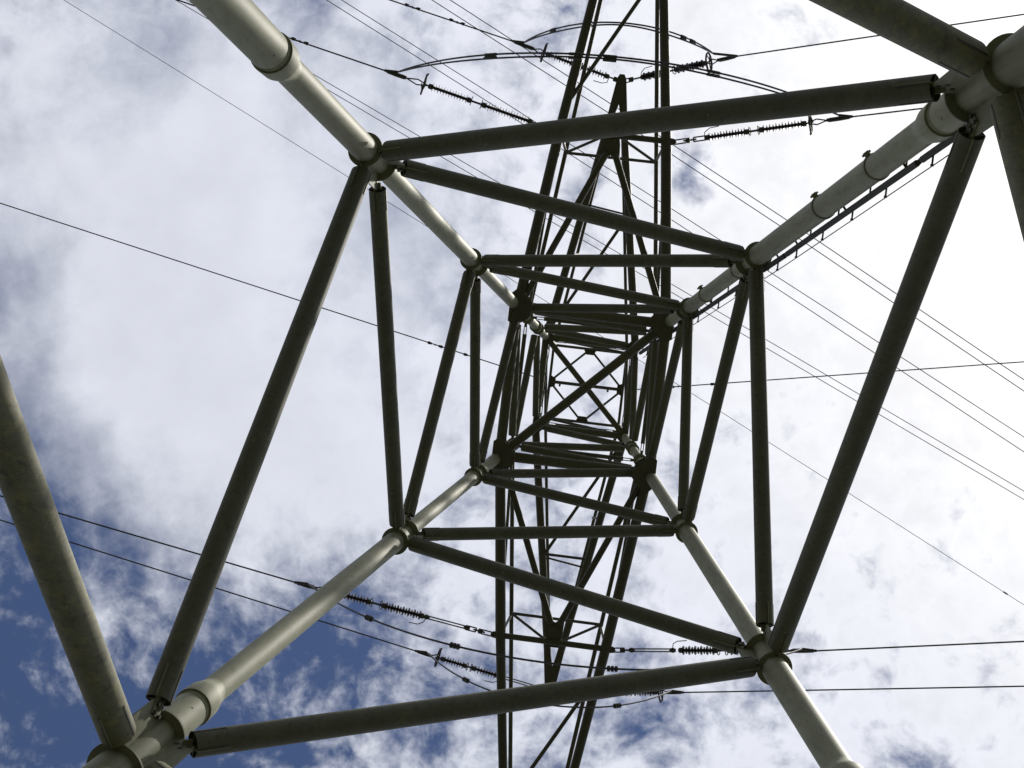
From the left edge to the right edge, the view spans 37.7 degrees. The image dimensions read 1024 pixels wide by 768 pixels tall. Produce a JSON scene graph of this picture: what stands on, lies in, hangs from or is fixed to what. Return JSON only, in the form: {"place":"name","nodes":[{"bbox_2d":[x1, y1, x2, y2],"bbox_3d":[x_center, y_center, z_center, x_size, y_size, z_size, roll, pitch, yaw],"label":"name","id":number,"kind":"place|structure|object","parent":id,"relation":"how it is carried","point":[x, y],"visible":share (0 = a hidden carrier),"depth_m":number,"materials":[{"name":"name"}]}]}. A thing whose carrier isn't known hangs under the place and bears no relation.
{"place":"outdoors","nodes":[
{"label":"outdoors","id":0,"kind":"place"},
{"bbox_2d":[0,0,1023,767],"label":"sky","id":1,"kind":"structure","parent":0,"point":[139,379],"materials":[{"name":"white"}]},
{"bbox_2d":[64,0,1023,604],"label":"cable","id":2,"kind":"object","parent":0,"point":[538,296],"visible":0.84,"depth_m":58.41,"materials":[{"name":"metal"}]},
{"bbox_2d":[176,0,1023,499],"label":"cable","id":3,"kind":"object","parent":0,"point":[672,292],"visible":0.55,"depth_m":51.99,"materials":[{"name":"metal"}]},
{"bbox_2d":[187,0,1023,490],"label":"cable","id":4,"kind":"object","parent":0,"point":[689,294],"visible":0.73,"depth_m":52.01,"materials":[{"name":"metal"}]},
{"bbox_2d":[327,0,1023,451],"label":"cable","id":5,"kind":"object","parent":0,"point":[691,232],"visible":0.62,"depth_m":48.06,"materials":[{"name":"metal"}]},
{"bbox_2d":[342,0,1023,436],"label":"cable","id":6,"kind":"object","parent":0,"point":[686,218],"visible":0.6,"depth_m":48.03,"materials":[{"name":"metal"}]},
{"bbox_2d":[432,0,1023,390],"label":"cable","id":7,"kind":"object","parent":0,"point":[739,199],"visible":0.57,"depth_m":43.95,"materials":[{"name":"metal"}]},
{"bbox_2d":[450,0,1023,379],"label":"cable","id":8,"kind":"object","parent":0,"point":[752,197],"visible":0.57,"depth_m":43.93,"materials":[{"name":"metal"}]},
{"label":"ground","id":9,"kind":"structure","parent":0,"visible":0},
{"bbox_2d":[0,0,1023,767],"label":"transmission tower","id":10,"kind":"structure","parent":9,"relation":"on","point":[972,94],"depth_m":16.17,"materials":[{"name":"metal"}]},
{"bbox_2d":[0,203,532,376],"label":"earth wire","id":11,"kind":"object","parent":10,"relation":"attached to","point":[441,346],"visible":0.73,"depth_m":27.71,"materials":[{"name":"metal"}]},
{"bbox_2d":[297,584,491,636],"bbox_3d":[-1.926,3.742,24.606,3.266,1.318,0.386,22,-88,3],"label":"insulator string","id":12,"kind":"object","parent":10,"relation":"attached to","point":[404,611],"visible":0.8,"depth_m":24.62,"materials":[{"name":"brown ceramic"}]},
{"bbox_2d":[0,495,293,582],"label":"conductor","id":13,"kind":"object","parent":12,"relation":"attached to","point":[168,545],"visible":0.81,"depth_m":23.61,"materials":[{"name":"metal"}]},
{"bbox_2d":[294,581,816,671],"bbox_3d":[0.525,3.709,21.987,8.333,3.668,0.080,7,-89,4],"label":"jumper cable","id":14,"kind":"object","parent":12,"relation":"hanging from","point":[367,617],"visible":0.87,"depth_m":20.51,"materials":[{"name":"metal"}]},
{"bbox_2d":[387,72,535,123],"bbox_3d":[-0.730,-4.654,24.818,2.897,0.459,0.386,23,-88,3],"label":"insulator string","id":15,"kind":"object","parent":10,"relation":"attached to","point":[466,99],"visible":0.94,"depth_m":24.77,"materials":[{"name":"brown ceramic"}]},
{"bbox_2d":[177,0,383,70],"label":"conductor","id":16,"kind":"object","parent":15,"relation":"attached to","point":[299,41],"visible":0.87,"depth_m":24.66,"materials":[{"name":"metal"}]},
{"bbox_2d":[384,52,852,117],"bbox_3d":[1.569,-4.673,22.947,7.596,3.066,0.106,7,-89,4],"label":"jumper cable","id":17,"kind":"object","parent":15,"relation":"attached to","point":[580,56],"visible":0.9,"depth_m":21.77,"materials":[{"name":"metal"}]},
{"bbox_2d":[417,648,532,685],"bbox_3d":[-0.567,5.353,27.708,2.573,0.577,0.386,23,-88,3],"label":"insulator string","id":18,"kind":"object","parent":10,"relation":"attached to","point":[463,664],"visible":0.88,"depth_m":27.63,"materials":[{"name":"brown ceramic"}]},
{"bbox_2d":[0,519,414,650],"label":"conductor","id":19,"kind":"object","parent":18,"relation":"attached to","point":[227,591],"visible":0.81,"depth_m":27.18,"materials":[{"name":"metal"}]},
{"bbox_2d":[415,650,683,707],"bbox_3d":[0.570,5.221,25.985,4.924,2.810,0.080,7,-89,4],"label":"jumper cable","id":20,"kind":"object","parent":18,"relation":"hanging from","point":[614,705],"visible":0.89,"depth_m":25.59,"materials":[{"name":"metal"}]},
{"bbox_2d":[513,42,617,82],"bbox_3d":[0.990,-5.864,27.438,2.086,0.508,0.385,25,-88,3],"label":"insulator string","id":21,"kind":"object","parent":10,"relation":"attached to","point":[605,75],"visible":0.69,"depth_m":27.40,"materials":[{"name":"brown ceramic"}]},
{"bbox_2d":[389,0,511,41],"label":"conductor","id":22,"kind":"object","parent":21,"relation":"attached to","point":[419,9],"visible":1,"depth_m":27.25,"materials":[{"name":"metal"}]},
{"bbox_2d":[512,21,737,56],"bbox_3d":[1.922,-5.965,25.977,4.025,2.364,0.104,7,-89,4],"label":"jumper cable","id":23,"kind":"object","parent":21,"relation":"hanging from","point":[682,38],"visible":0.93,"depth_m":25.40,"materials":[{"name":"metal"}]},
{"bbox_2d":[626,690,681,702],"bbox_3d":[1.885,5.555,27.334,2.447,0.988,0.386,-1,-89,4],"label":"insulator string","id":24,"kind":"object","parent":10,"relation":"attached to","point":[654,693],"visible":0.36,"depth_m":26.98,"materials":[{"name":"brown ceramic"}]},
{"bbox_2d":[684,685,1023,692],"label":"conductor","id":25,"kind":"object","parent":24,"relation":"attached to","point":[859,689],"visible":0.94,"depth_m":25.72,"materials":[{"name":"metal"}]},
{"bbox_2d":[626,52,735,82],"bbox_3d":[2.980,-5.693,26.906,2.021,1.307,0.385,1,-89,4],"label":"insulator string","id":26,"kind":"object","parent":10,"relation":"attached to","point":[650,75],"visible":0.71,"depth_m":26.71,"materials":[{"name":"brown ceramic"}]},
{"bbox_2d":[737,14,1023,56],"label":"conductor","id":27,"kind":"object","parent":26,"relation":"attached to","point":[870,36],"visible":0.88,"depth_m":25.68,"materials":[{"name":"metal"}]},
{"bbox_2d":[614,640,813,654],"bbox_3d":[3.227,4.260,24.251,3.189,1.382,0.386,-2,-89,4],"label":"insulator string","id":28,"kind":"object","parent":10,"relation":"attached to","point":[695,650],"visible":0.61,"depth_m":24.42,"materials":[{"name":"brown ceramic"}]},
{"bbox_2d":[817,641,1023,651],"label":"conductor","id":29,"kind":"object","parent":28,"relation":"attached to","point":[920,646],"visible":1,"depth_m":23.10,"materials":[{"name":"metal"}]},
{"bbox_2d":[674,116,849,144],"bbox_3d":[4.037,-4.165,24.295,2.800,0.884,0.386,-1,-89,4],"label":"insulator string","id":30,"kind":"object","parent":10,"relation":"attached to","point":[763,129],"visible":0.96,"depth_m":24.26,"materials":[{"name":"brown ceramic"}]},
{"bbox_2d":[853,108,921,116],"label":"conductor","id":31,"kind":"object","parent":30,"relation":"attached to","point":[887,112],"visible":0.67,"depth_m":23.67,"materials":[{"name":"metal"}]},
{"bbox_2d":[637,361,1023,389],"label":"earth wire","id":32,"kind":"object","parent":10,"relation":"attached to","point":[711,384],"visible":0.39,"depth_m":27.90,"materials":[{"name":"metal"}]}
]}

